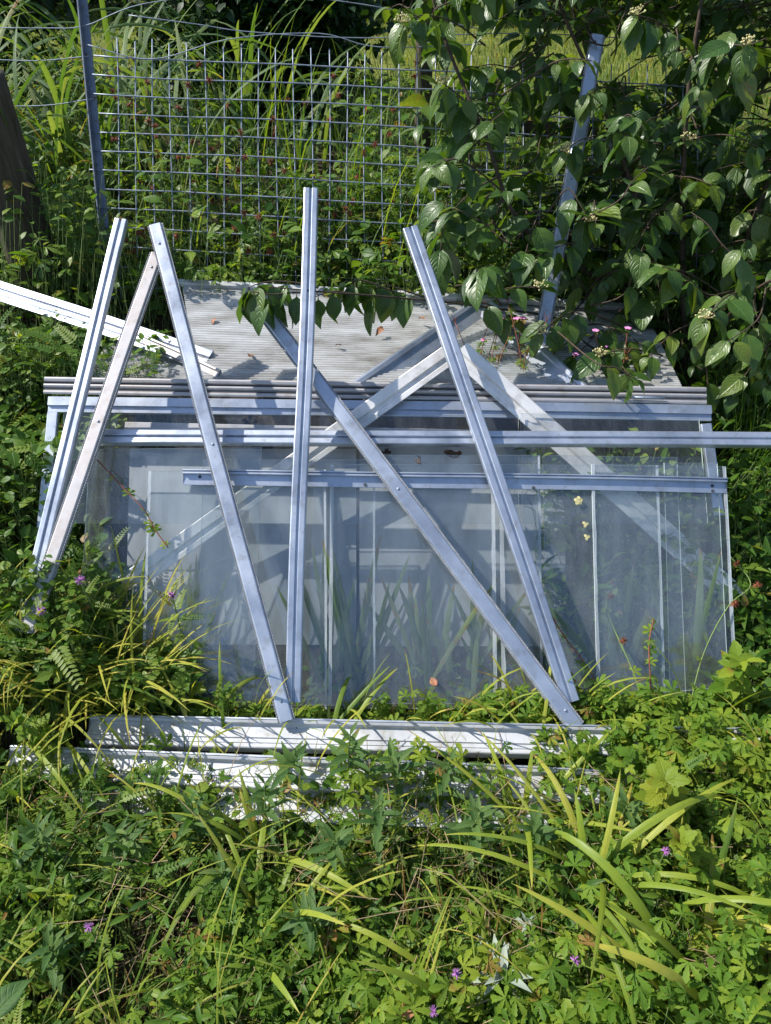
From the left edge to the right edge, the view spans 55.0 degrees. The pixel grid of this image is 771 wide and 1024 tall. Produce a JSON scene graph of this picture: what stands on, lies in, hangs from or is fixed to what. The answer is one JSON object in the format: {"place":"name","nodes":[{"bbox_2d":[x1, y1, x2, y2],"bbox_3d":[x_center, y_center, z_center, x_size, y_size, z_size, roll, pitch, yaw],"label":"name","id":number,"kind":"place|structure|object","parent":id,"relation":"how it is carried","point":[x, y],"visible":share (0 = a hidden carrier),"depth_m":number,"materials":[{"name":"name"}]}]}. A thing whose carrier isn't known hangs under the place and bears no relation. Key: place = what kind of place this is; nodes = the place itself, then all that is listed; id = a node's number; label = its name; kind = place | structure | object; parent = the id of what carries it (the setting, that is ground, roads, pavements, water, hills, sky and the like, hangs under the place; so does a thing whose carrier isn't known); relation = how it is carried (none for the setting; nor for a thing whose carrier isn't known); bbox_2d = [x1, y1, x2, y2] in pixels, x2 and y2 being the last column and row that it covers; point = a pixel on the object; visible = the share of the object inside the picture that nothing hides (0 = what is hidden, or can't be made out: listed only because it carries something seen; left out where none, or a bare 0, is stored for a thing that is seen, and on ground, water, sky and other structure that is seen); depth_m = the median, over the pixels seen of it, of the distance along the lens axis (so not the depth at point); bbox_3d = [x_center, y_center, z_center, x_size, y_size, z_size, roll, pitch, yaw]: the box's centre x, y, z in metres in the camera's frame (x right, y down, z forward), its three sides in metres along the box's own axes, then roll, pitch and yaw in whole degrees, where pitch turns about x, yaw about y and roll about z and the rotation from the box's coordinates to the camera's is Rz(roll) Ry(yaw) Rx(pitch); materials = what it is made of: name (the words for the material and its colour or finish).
{"place":"outdoors","nodes":[
{"label":"outdoors","id":0,"kind":"place"},
{"bbox_2d":[0,0,770,1023],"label":"ground","id":1,"kind":"structure","parent":0,"point":[388,656],"depth_m":2.15,"materials":[{"name":"plant"}]},
{"bbox_2d":[0,70,71,317],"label":"timber post","id":2,"kind":"object","parent":1,"relation":"on","point":[14,154],"visible":0.48,"depth_m":2.38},
{"bbox_2d":[0,703,72,762],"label":"lobed leaf plant","id":3,"kind":"object","parent":1,"relation":"on","point":[36,723],"visible":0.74,"depth_m":1.58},
{"bbox_2d":[13,810,77,884],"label":"mint plant","id":4,"kind":"object","parent":1,"relation":"on","point":[31,834],"visible":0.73,"depth_m":1.43,"materials":[{"name":"green plant"}]},
{"bbox_2d":[0,0,100,101],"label":"evergreen bush","id":5,"kind":"object","parent":1,"relation":"on","point":[60,12],"visible":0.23,"depth_m":4.63,"materials":[{"name":"green plant"}]},
{"bbox_2d":[17,918,92,1009],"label":"mint plant","id":6,"kind":"object","parent":1,"relation":"on","point":[52,944],"visible":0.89,"depth_m":1.29,"materials":[{"name":"green plant"}]},
{"bbox_2d":[0,0,122,152],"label":"strap leaf clump","id":7,"kind":"object","parent":1,"relation":"on","point":[31,77],"visible":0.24,"depth_m":2.96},
{"bbox_2d":[0,0,150,129],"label":"strap leaf clump","id":8,"kind":"object","parent":1,"relation":"on","point":[21,55],"visible":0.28,"depth_m":3.41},
{"bbox_2d":[8,562,159,655],"bbox_3d":[-0.897,0.236,1.842,0.622,0.205,0.476,-13,41,-15],"label":"golden blade clump","id":9,"kind":"object","parent":1,"relation":"on","point":[111,609],"visible":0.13,"depth_m":1.74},
{"bbox_2d":[0,650,175,810],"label":"golden blade clump","id":10,"kind":"object","parent":1,"relation":"on","point":[44,760],"visible":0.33,"depth_m":1.59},
{"bbox_2d":[66,566,124,643],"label":"vetch plant","id":11,"kind":"object","parent":1,"relation":"on","point":[80,580],"visible":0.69,"depth_m":1.71,"materials":[{"name":"green plant"}]},
{"bbox_2d":[23,0,168,17],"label":"evergreen bush","id":12,"kind":"object","parent":1,"relation":"on","point":[75,3],"visible":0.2,"depth_m":7.90,"materials":[{"name":"green plant"}]},
{"bbox_2d":[0,306,231,783],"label":"side weeds","id":13,"kind":"object","parent":1,"relation":"on","point":[36,670],"visible":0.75,"depth_m":1.80,"materials":[{"name":"green plant"}]},
{"bbox_2d":[14,218,128,632],"bbox_3d":[-0.765,-0.248,1.827,0.035,0.661,0.891,5,39,7],"label":"glazing bar","id":14,"kind":"object","parent":13,"relation":"on","point":[63,462],"visible":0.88,"depth_m":1.83,"materials":[{"name":"metal"}]},
{"bbox_2d":[19,252,158,633],"bbox_3d":[-0.710,-0.207,1.827,0.041,0.575,0.873,9,40,10],"label":"glazing bar","id":15,"kind":"object","parent":13,"relation":"on","point":[69,508],"visible":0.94,"depth_m":1.82,"materials":[{"name":"metal"}]},
{"bbox_2d":[92,340,186,378],"bbox_3d":[-0.628,-0.430,2.136,0.415,0.053,0.229,5,39,6],"label":"polycarbonate sheet","id":16,"kind":"object","parent":13,"relation":"on","point":[173,369],"visible":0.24,"depth_m":2.12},
{"bbox_2d":[92,816,156,891],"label":"mint plant","id":17,"kind":"object","parent":1,"relation":"on","point":[112,831],"visible":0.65,"depth_m":1.45,"materials":[{"name":"green plant"}]},
{"bbox_2d":[0,0,288,217],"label":"strap leaf clump","id":18,"kind":"object","parent":1,"relation":"on","point":[58,96],"visible":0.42,"depth_m":2.99,"materials":[{"name":"plant"}]},
{"bbox_2d":[90,594,207,711],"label":"golden blade clump","id":19,"kind":"object","parent":1,"relation":"on","point":[133,687],"visible":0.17,"depth_m":1.66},
{"bbox_2d":[0,0,309,161],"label":"strap leaf clump","id":20,"kind":"object","parent":1,"relation":"on","point":[142,53],"visible":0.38,"depth_m":3.55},
{"bbox_2d":[20,0,304,216],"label":"strap leaf clump","id":21,"kind":"object","parent":1,"relation":"on","point":[184,131],"visible":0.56,"depth_m":3.13,"materials":[{"name":"plant"}]},
{"bbox_2d":[152,579,212,654],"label":"vetch plant","id":22,"kind":"object","parent":1,"relation":"on","point":[172,593],"visible":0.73,"depth_m":1.76,"materials":[{"name":"green plant"}]},
{"bbox_2d":[144,554,230,677],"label":"iris blade clump","id":23,"kind":"object","parent":1,"relation":"on","point":[192,599],"visible":0.52,"depth_m":1.84,"materials":[{"name":"green plant"}]},
{"bbox_2d":[170,789,230,871],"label":"mint plant","id":24,"kind":"object","parent":1,"relation":"on","point":[202,830],"visible":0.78,"depth_m":1.48,"materials":[{"name":"green plant"}]},
{"bbox_2d":[162,643,260,753],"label":"golden blade clump","id":25,"kind":"object","parent":1,"relation":"on","point":[219,694],"visible":0.57,"depth_m":1.70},
{"bbox_2d":[57,0,370,154],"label":"strap leaf clump","id":26,"kind":"object","parent":1,"relation":"on","point":[247,88],"visible":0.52,"depth_m":3.59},
{"bbox_2d":[193,849,258,917],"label":"mint plant","id":27,"kind":"object","parent":1,"relation":"on","point":[223,878],"visible":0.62,"depth_m":1.40,"materials":[{"name":"green plant"}]},
{"bbox_2d":[126,449,355,644],"bbox_3d":[-0.390,0.082,1.967,0.632,0.295,0.451,0,39,0],"label":"frosted sheet","id":28,"kind":"object","parent":1,"relation":"on","point":[168,495],"visible":0.57,"depth_m":1.97,"materials":[{"name":"plastic"}]},
{"bbox_2d":[134,769,368,976],"bbox_3d":[-0.270,0.685,1.459,0.397,0.148,0.437,-12,41,-15],"label":"golden blade clump","id":29,"kind":"object","parent":1,"relation":"on","point":[200,885],"visible":0.7,"depth_m":1.46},
{"bbox_2d":[104,0,398,103],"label":"evergreen bush","id":30,"kind":"object","parent":1,"relation":"on","point":[367,16],"visible":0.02,"depth_m":4.77,"materials":[{"name":"green plant"}]},
{"bbox_2d":[113,0,394,129],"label":"clump","id":31,"kind":"object","parent":1,"relation":"on","point":[231,12],"visible":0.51,"depth_m":3.92,"materials":[{"name":"green plant"}]},
{"bbox_2d":[240,772,289,852],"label":"mint plant","id":32,"kind":"object","parent":1,"relation":"on","point":[258,795],"visible":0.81,"depth_m":1.50,"materials":[{"name":"green plant"}]},
{"bbox_2d":[126,36,405,199],"bbox_3d":[-0.497,-1.679,3.224,1.176,0.556,0.925,-8,40,-10],"label":"strap leaf clump","id":33,"kind":"object","parent":1,"relation":"on","point":[281,128],"visible":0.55,"depth_m":3.34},
{"bbox_2d":[196,803,348,1013],"bbox_3d":[-0.191,0.688,1.398,0.205,0.220,0.451,-20,43,-23],"label":"golden blade clump","id":34,"kind":"object","parent":1,"relation":"on","point":[274,978],"visible":0.54,"depth_m":1.41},
{"bbox_2d":[267,740,308,792],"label":"mint plant","id":35,"kind":"object","parent":1,"relation":"on","point":[294,756],"visible":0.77,"depth_m":1.56,"materials":[{"name":"green plant"}]},
{"bbox_2d":[278,885,348,966],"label":"mint plant","id":36,"kind":"object","parent":1,"relation":"on","point":[296,923],"visible":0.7,"depth_m":1.33,"materials":[{"name":"green plant"}]},
{"bbox_2d":[277,542,355,691],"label":"iris blade clump","id":37,"kind":"object","parent":1,"relation":"on","point":[330,655],"visible":0.81,"depth_m":1.84,"materials":[{"name":"green plant"}]},
{"bbox_2d":[300,817,362,889],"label":"mint plant","id":38,"kind":"object","parent":1,"relation":"on","point":[342,839],"visible":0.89,"depth_m":1.42,"materials":[{"name":"green plant"}]},
{"bbox_2d":[325,720,374,803],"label":"mint plant","id":39,"kind":"object","parent":1,"relation":"on","point":[341,754],"visible":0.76,"depth_m":1.53,"materials":[{"name":"green plant"}]},
{"bbox_2d":[0,0,704,308],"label":"wire fence","id":40,"kind":"object","parent":1,"relation":"on","point":[98,169],"visible":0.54,"depth_m":2.49,"materials":[{"name":"metal"}]},
{"bbox_2d":[327,668,395,755],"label":"golden blade clump","id":41,"kind":"object","parent":1,"relation":"on","point":[353,703],"visible":0.59,"depth_m":1.73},
{"bbox_2d":[323,535,409,692],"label":"iris blade clump","id":42,"kind":"object","parent":1,"relation":"on","point":[349,648],"visible":0.97,"depth_m":1.84,"materials":[{"name":"green plant"}]},
{"bbox_2d":[352,787,410,870],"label":"mint plant","id":43,"kind":"object","parent":1,"relation":"on","point":[379,814],"visible":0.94,"depth_m":1.44,"materials":[{"name":"green plant"}]},
{"bbox_2d":[0,0,770,348],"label":"wire fence","id":44,"kind":"object","parent":1,"relation":"on","point":[72,218],"visible":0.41,"depth_m":2.58,"materials":[{"name":"green plant"}]},
{"bbox_2d":[0,736,770,1023],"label":"cinquefoil ground cover","id":45,"kind":"object","parent":1,"relation":"on","point":[736,997],"visible":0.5,"depth_m":1.31,"materials":[{"name":"green plant"}]},
{"bbox_2d":[38,782,547,832],"bbox_3d":[-0.200,0.632,1.592,1.084,0.021,0.071,2,39,2],"label":"timber board","id":46,"kind":"object","parent":45,"relation":"on","point":[287,805],"visible":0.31,"depth_m":1.58,"materials":[{"name":"white paint"}]},
{"bbox_2d":[4,745,632,806],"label":"base sill","id":47,"kind":"structure","parent":46,"relation":"on","point":[217,762],"depth_m":1.62,"materials":[{"name":"white paint"}]},
{"bbox_2d":[0,749,770,1023],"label":"weeds","id":48,"kind":"object","parent":1,"relation":"on","point":[125,796],"visible":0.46,"depth_m":1.44,"materials":[{"name":"green plant"}]},
{"bbox_2d":[0,978,34,1017],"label":"leaf","id":49,"kind":"object","parent":48,"relation":"on","point":[11,994],"visible":1,"depth_m":1.19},
{"bbox_2d":[0,694,770,1023],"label":"dry grass litter","id":50,"kind":"object","parent":1,"relation":"on","point":[408,902],"visible":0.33,"depth_m":1.41,"materials":[{"name":"plant"}]},
{"bbox_2d":[0,629,770,799],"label":"weeds","id":51,"kind":"object","parent":1,"relation":"on","point":[667,712],"visible":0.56,"depth_m":1.67,"materials":[{"name":"green plant"}]},
{"bbox_2d":[142,471,327,708],"bbox_3d":[-0.364,0.184,1.812,0.450,0.413,0.418,0,39,0],"label":"glass pane","id":52,"kind":"object","parent":51,"relation":"on","point":[145,577],"visible":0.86,"depth_m":1.82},
{"bbox_2d":[97,459,169,548],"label":"runner stem","id":53,"kind":"object","parent":52,"relation":"on","point":[154,529],"visible":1,"depth_m":1.81,"materials":[{"name":"green plant"}]},
{"bbox_2d":[403,225,578,702],"bbox_3d":[0.246,-0.153,1.817,0.045,0.786,1.004,-14,41,-16],"label":"glazing bar","id":54,"kind":"object","parent":51,"relation":"on","point":[526,569],"visible":1,"depth_m":1.80,"materials":[{"name":"metal"}]},
{"bbox_2d":[591,464,734,690],"bbox_3d":[0.677,0.164,1.811,0.336,0.403,0.408,0,39,0],"label":"glass pane","id":55,"kind":"object","parent":51,"relation":"on","point":[729,547],"visible":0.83,"depth_m":1.82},
{"bbox_2d":[183,469,727,493],"bbox_3d":[0.171,-0.079,1.833,1.342,0.053,0.034,0,39,0],"label":"channel rail","id":56,"kind":"object","parent":55,"relation":"on","point":[685,484],"visible":0.89,"depth_m":1.83,"materials":[{"name":"metal"}]},
{"bbox_2d":[368,737,423,807],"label":"mint plant","id":57,"kind":"object","parent":1,"relation":"on","point":[393,758],"visible":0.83,"depth_m":1.54,"materials":[{"name":"green plant"}]},
{"bbox_2d":[322,916,486,1023],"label":"golden blade clump","id":58,"kind":"object","parent":1,"relation":"on","point":[423,984],"visible":0.41,"depth_m":1.31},
{"bbox_2d":[85,714,765,758],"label":"base sill","id":59,"kind":"structure","parent":1,"relation":"on","point":[261,735],"depth_m":1.67,"materials":[{"name":"white paint"}]},
{"bbox_2d":[148,222,294,722],"bbox_3d":[-0.412,-0.136,1.799,0.043,0.803,1.048,-14,41,-16],"label":"glazing bar","id":60,"kind":"object","parent":59,"relation":"on","point":[267,648],"visible":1,"depth_m":1.78,"materials":[{"name":"metal"}]},
{"bbox_2d":[285,187,318,701],"bbox_3d":[-0.201,-0.194,1.795,0.041,0.868,0.955,1,39,1],"label":"glazing bar","id":61,"kind":"object","parent":59,"relation":"on","point":[295,612],"visible":1,"depth_m":1.78,"materials":[{"name":"metal"}]},
{"bbox_2d":[264,315,583,732],"bbox_3d":[0.057,-0.018,1.788,0.044,0.670,1.116,-30,48,-32],"label":"glazing bar","id":62,"kind":"object","parent":59,"relation":"on","point":[530,665],"visible":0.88,"depth_m":1.76,"materials":[{"name":"metal"}]},
{"bbox_2d":[362,572,497,688],"bbox_3d":[0.106,0.263,1.880,0.239,0.243,0.242,30,48,31],"label":"iris blade clump","id":63,"kind":"object","parent":1,"relation":"on","point":[420,652],"visible":0.94,"depth_m":1.84,"materials":[{"name":"green plant"}]},
{"bbox_2d":[182,287,681,386],"bbox_3d":[0.090,-0.541,2.231,1.511,0.086,0.552,0,39,0],"label":"polycarbonate sheet","id":64,"kind":"object","parent":1,"relation":"on","point":[229,339],"visible":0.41,"depth_m":2.19,"materials":[{"name":"plastic"}]},
{"bbox_2d":[0,281,213,362],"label":"lying bar","id":65,"kind":"object","parent":64,"relation":"on","point":[34,302],"visible":0.66,"depth_m":2.21,"materials":[{"name":"metal"}]},
{"bbox_2d":[135,333,221,376],"bbox_3d":[-0.633,-0.468,2.127,0.408,0.059,0.027,21,44,24],"label":"lying bar","id":66,"kind":"object","parent":64,"relation":"on","point":[204,366],"visible":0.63,"depth_m":2.11,"materials":[{"name":"metal"}]},
{"bbox_2d":[178,279,624,309],"bbox_3d":[0.075,-0.705,2.406,1.516,0.084,0.030,1,39,1],"label":"edge strip","id":67,"kind":"object","parent":64,"relation":"on","point":[240,285],"visible":0.29,"depth_m":2.40,"materials":[{"name":"white paint"}]},
{"bbox_2d":[353,300,586,399],"bbox_3d":[0.229,-0.479,2.142,0.658,0.126,0.406,0,39,0],"label":"gable frame","id":68,"kind":"object","parent":64,"relation":"on","point":[546,361],"visible":0.45,"depth_m":2.12,"materials":[{"name":"metal"}]},
{"bbox_2d":[451,314,518,364],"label":"cranesbill plant","id":69,"kind":"object","parent":64,"relation":"on","point":[480,350],"visible":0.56,"depth_m":2.12,"materials":[{"name":"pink plant"}]},
{"bbox_2d":[504,299,551,371],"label":"cranesbill plant","id":70,"kind":"object","parent":64,"relation":"on","point":[522,318],"visible":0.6,"depth_m":2.11,"materials":[{"name":"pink plant"}]},
{"bbox_2d":[537,33,604,346],"bbox_3d":[0.544,-0.943,2.212,0.046,0.757,0.644,11,40,13],"label":"glazing bar","id":71,"kind":"object","parent":64,"relation":"on","point":[548,298],"visible":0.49,"depth_m":2.20,"materials":[{"name":"metal"}]},
{"bbox_2d":[118,343,767,639],"bbox_3d":[0.186,-0.048,1.917,1.714,0.579,0.583,0,39,0],"label":"gable frame","id":72,"kind":"object","parent":1,"relation":"on","point":[513,399],"visible":0.58,"depth_m":1.92,"materials":[{"name":"metal"}]},
{"bbox_2d":[61,413,518,523],"bbox_3d":[-0.244,-0.113,1.904,1.178,0.204,0.206,0,39,0],"label":"glass pane","id":73,"kind":"object","parent":72,"relation":"on","point":[322,523],"visible":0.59,"depth_m":1.89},
{"bbox_2d":[100,429,770,447],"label":"glazing bar","id":74,"kind":"object","parent":73,"relation":"on","point":[383,438],"visible":0.81,"depth_m":1.85,"materials":[{"name":"metal"}]},
{"bbox_2d":[124,422,469,430],"bbox_3d":[-0.210,-0.212,1.940,0.944,0.035,0.024,1,39,1],"label":"flat strip","id":75,"kind":"object","parent":72,"relation":"attached to","point":[156,426],"visible":0.35,"depth_m":1.94,"materials":[{"name":"metal"}]},
{"bbox_2d":[520,413,707,523],"bbox_3d":[0.586,-0.113,1.908,0.474,0.204,0.207,0,39,0],"label":"glass pane","id":76,"kind":"object","parent":72,"relation":"on","point":[623,523],"visible":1,"depth_m":1.89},
{"bbox_2d":[420,746,469,818],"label":"mint plant","id":77,"kind":"object","parent":1,"relation":"on","point":[448,767],"visible":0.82,"depth_m":1.54,"materials":[{"name":"green plant"}]},
{"bbox_2d":[150,425,770,711],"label":"weeds under glass","id":78,"kind":"object","parent":1,"relation":"on","point":[580,593],"visible":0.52,"depth_m":1.89,"materials":[{"name":"green plant"}]},
{"bbox_2d":[37,396,723,526],"bbox_3d":[-0.013,-0.130,1.953,1.784,0.250,0.278,0,39,0],"label":"window frame","id":79,"kind":"object","parent":78,"relation":"on","point":[57,405],"visible":0.72,"depth_m":1.97,"materials":[{"name":"metal"}]},
{"bbox_2d":[43,377,706,404],"bbox_3d":[-0.030,-0.326,1.986,1.773,0.053,0.043,1,39,1],"label":"moulded rail","id":80,"kind":"object","parent":79,"relation":"on","point":[368,390],"visible":0.77,"depth_m":1.98,"materials":[{"name":"metal"}]},
{"bbox_2d":[359,447,565,645],"bbox_3d":[0.210,0.079,1.974,0.565,0.303,0.464,0,39,0],"label":"frosted sheet","id":81,"kind":"object","parent":1,"relation":"on","point":[483,546],"visible":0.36,"depth_m":1.97,"materials":[{"name":"plastic"}]},
{"bbox_2d":[429,793,503,879],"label":"mint plant","id":82,"kind":"object","parent":1,"relation":"on","point":[468,822],"visible":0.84,"depth_m":1.45,"materials":[{"name":"green plant"}]},
{"bbox_2d":[377,0,569,18],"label":"evergreen bush","id":83,"kind":"object","parent":1,"relation":"on","point":[407,3],"visible":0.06,"depth_m":7.55,"materials":[{"name":"green plant"}]},
{"bbox_2d":[425,558,525,697],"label":"iris blade clump","id":84,"kind":"object","parent":1,"relation":"on","point":[477,628],"visible":0.77,"depth_m":1.84,"materials":[{"name":"green plant"}]},
{"bbox_2d":[446,581,520,682],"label":"iris blade clump","id":85,"kind":"object","parent":1,"relation":"on","point":[502,650],"visible":0.62,"depth_m":1.84,"materials":[{"name":"green plant"}]},
{"bbox_2d":[469,933,531,1002],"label":"silver plant","id":86,"kind":"object","parent":1,"relation":"on","point":[503,962],"visible":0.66,"depth_m":1.28,"materials":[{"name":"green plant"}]},
{"bbox_2d":[236,0,770,419],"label":"dogwood shrub","id":87,"kind":"object","parent":1,"relation":"on","point":[740,74],"visible":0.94,"depth_m":2.11,"materials":[{"name":"green plant"}]},
{"bbox_2d":[414,0,597,183],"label":"wire fence","id":88,"kind":"object","parent":1,"relation":"on","point":[426,134],"visible":0.23,"depth_m":3.12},
{"bbox_2d":[503,805,571,887],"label":"mint plant","id":89,"kind":"object","parent":1,"relation":"on","point":[537,827],"visible":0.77,"depth_m":1.44,"materials":[{"name":"green plant"}]},
{"bbox_2d":[483,728,631,887],"bbox_3d":[0.362,0.618,1.508,0.297,0.175,0.379,0,39,0],"label":"golden blade clump","id":90,"kind":"object","parent":1,"relation":"on","point":[526,799],"visible":0.61,"depth_m":1.57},
{"bbox_2d":[405,726,764,1023],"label":"golden blade clump","id":91,"kind":"object","parent":1,"relation":"on","point":[672,813],"visible":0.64,"depth_m":1.41,"materials":[{"name":"plant"}]},
{"bbox_2d":[489,829,715,1019],"bbox_3d":[0.400,0.731,1.345,0.485,0.208,0.324,0,39,0],"label":"golden blade clump","id":92,"kind":"object","parent":1,"relation":"on","point":[627,889],"visible":0.59,"depth_m":1.28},
{"bbox_2d":[549,564,680,686],"bbox_3d":[0.557,0.264,1.872,0.284,0.240,0.234,-31,48,-32],"label":"iris blade clump","id":93,"kind":"object","parent":1,"relation":"on","point":[616,653],"visible":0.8,"depth_m":1.84,"materials":[{"name":"green plant"}]},
{"bbox_2d":[590,784,653,837],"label":"mint plant","id":94,"kind":"object","parent":1,"relation":"on","point":[633,808],"visible":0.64,"depth_m":1.48,"materials":[{"name":"green plant"}]},
{"bbox_2d":[600,574,646,710],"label":"avens plant","id":95,"kind":"object","parent":1,"relation":"on","point":[623,640],"visible":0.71,"depth_m":1.77,"materials":[{"name":"green plant"}]},
{"bbox_2d":[642,617,657,721],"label":"runner stem","id":96,"kind":"object","parent":1,"relation":"on","point":[649,658],"visible":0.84,"depth_m":1.78,"materials":[{"name":"green plant"}]},
{"bbox_2d":[633,756,690,824],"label":"lobed leaf plant","id":97,"kind":"object","parent":1,"relation":"on","point":[664,783],"visible":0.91,"depth_m":1.46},
{"bbox_2d":[637,546,721,685],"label":"iris blade clump","id":98,"kind":"object","parent":1,"relation":"on","point":[698,620],"visible":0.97,"depth_m":1.83,"materials":[{"name":"green plant"}]},
{"bbox_2d":[668,824,726,883],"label":"lobed leaf plant","id":99,"kind":"object","parent":1,"relation":"on","point":[692,844],"visible":0.82,"depth_m":1.36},
{"bbox_2d":[625,244,770,720],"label":"bush","id":100,"kind":"object","parent":1,"relation":"on","point":[760,493],"visible":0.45,"depth_m":2.06,"materials":[{"name":"green plant"}]},
{"bbox_2d":[661,798,770,1005],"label":"golden blade clump","id":101,"kind":"object","parent":1,"relation":"on","point":[740,923],"visible":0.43,"depth_m":1.33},
{"bbox_2d":[686,553,761,715],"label":"avens plant","id":102,"kind":"object","parent":1,"relation":"on","point":[735,603],"visible":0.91,"depth_m":1.80,"materials":[{"name":"green plant"}]},
{"bbox_2d":[707,640,767,702],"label":"lobed leaf plant","id":103,"kind":"object","parent":1,"relation":"on","point":[736,671],"visible":0.91,"depth_m":1.68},
{"bbox_2d":[0,0,770,140],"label":"lawn grass","id":104,"kind":"structure","parent":0,"point":[478,52],"depth_m":5.68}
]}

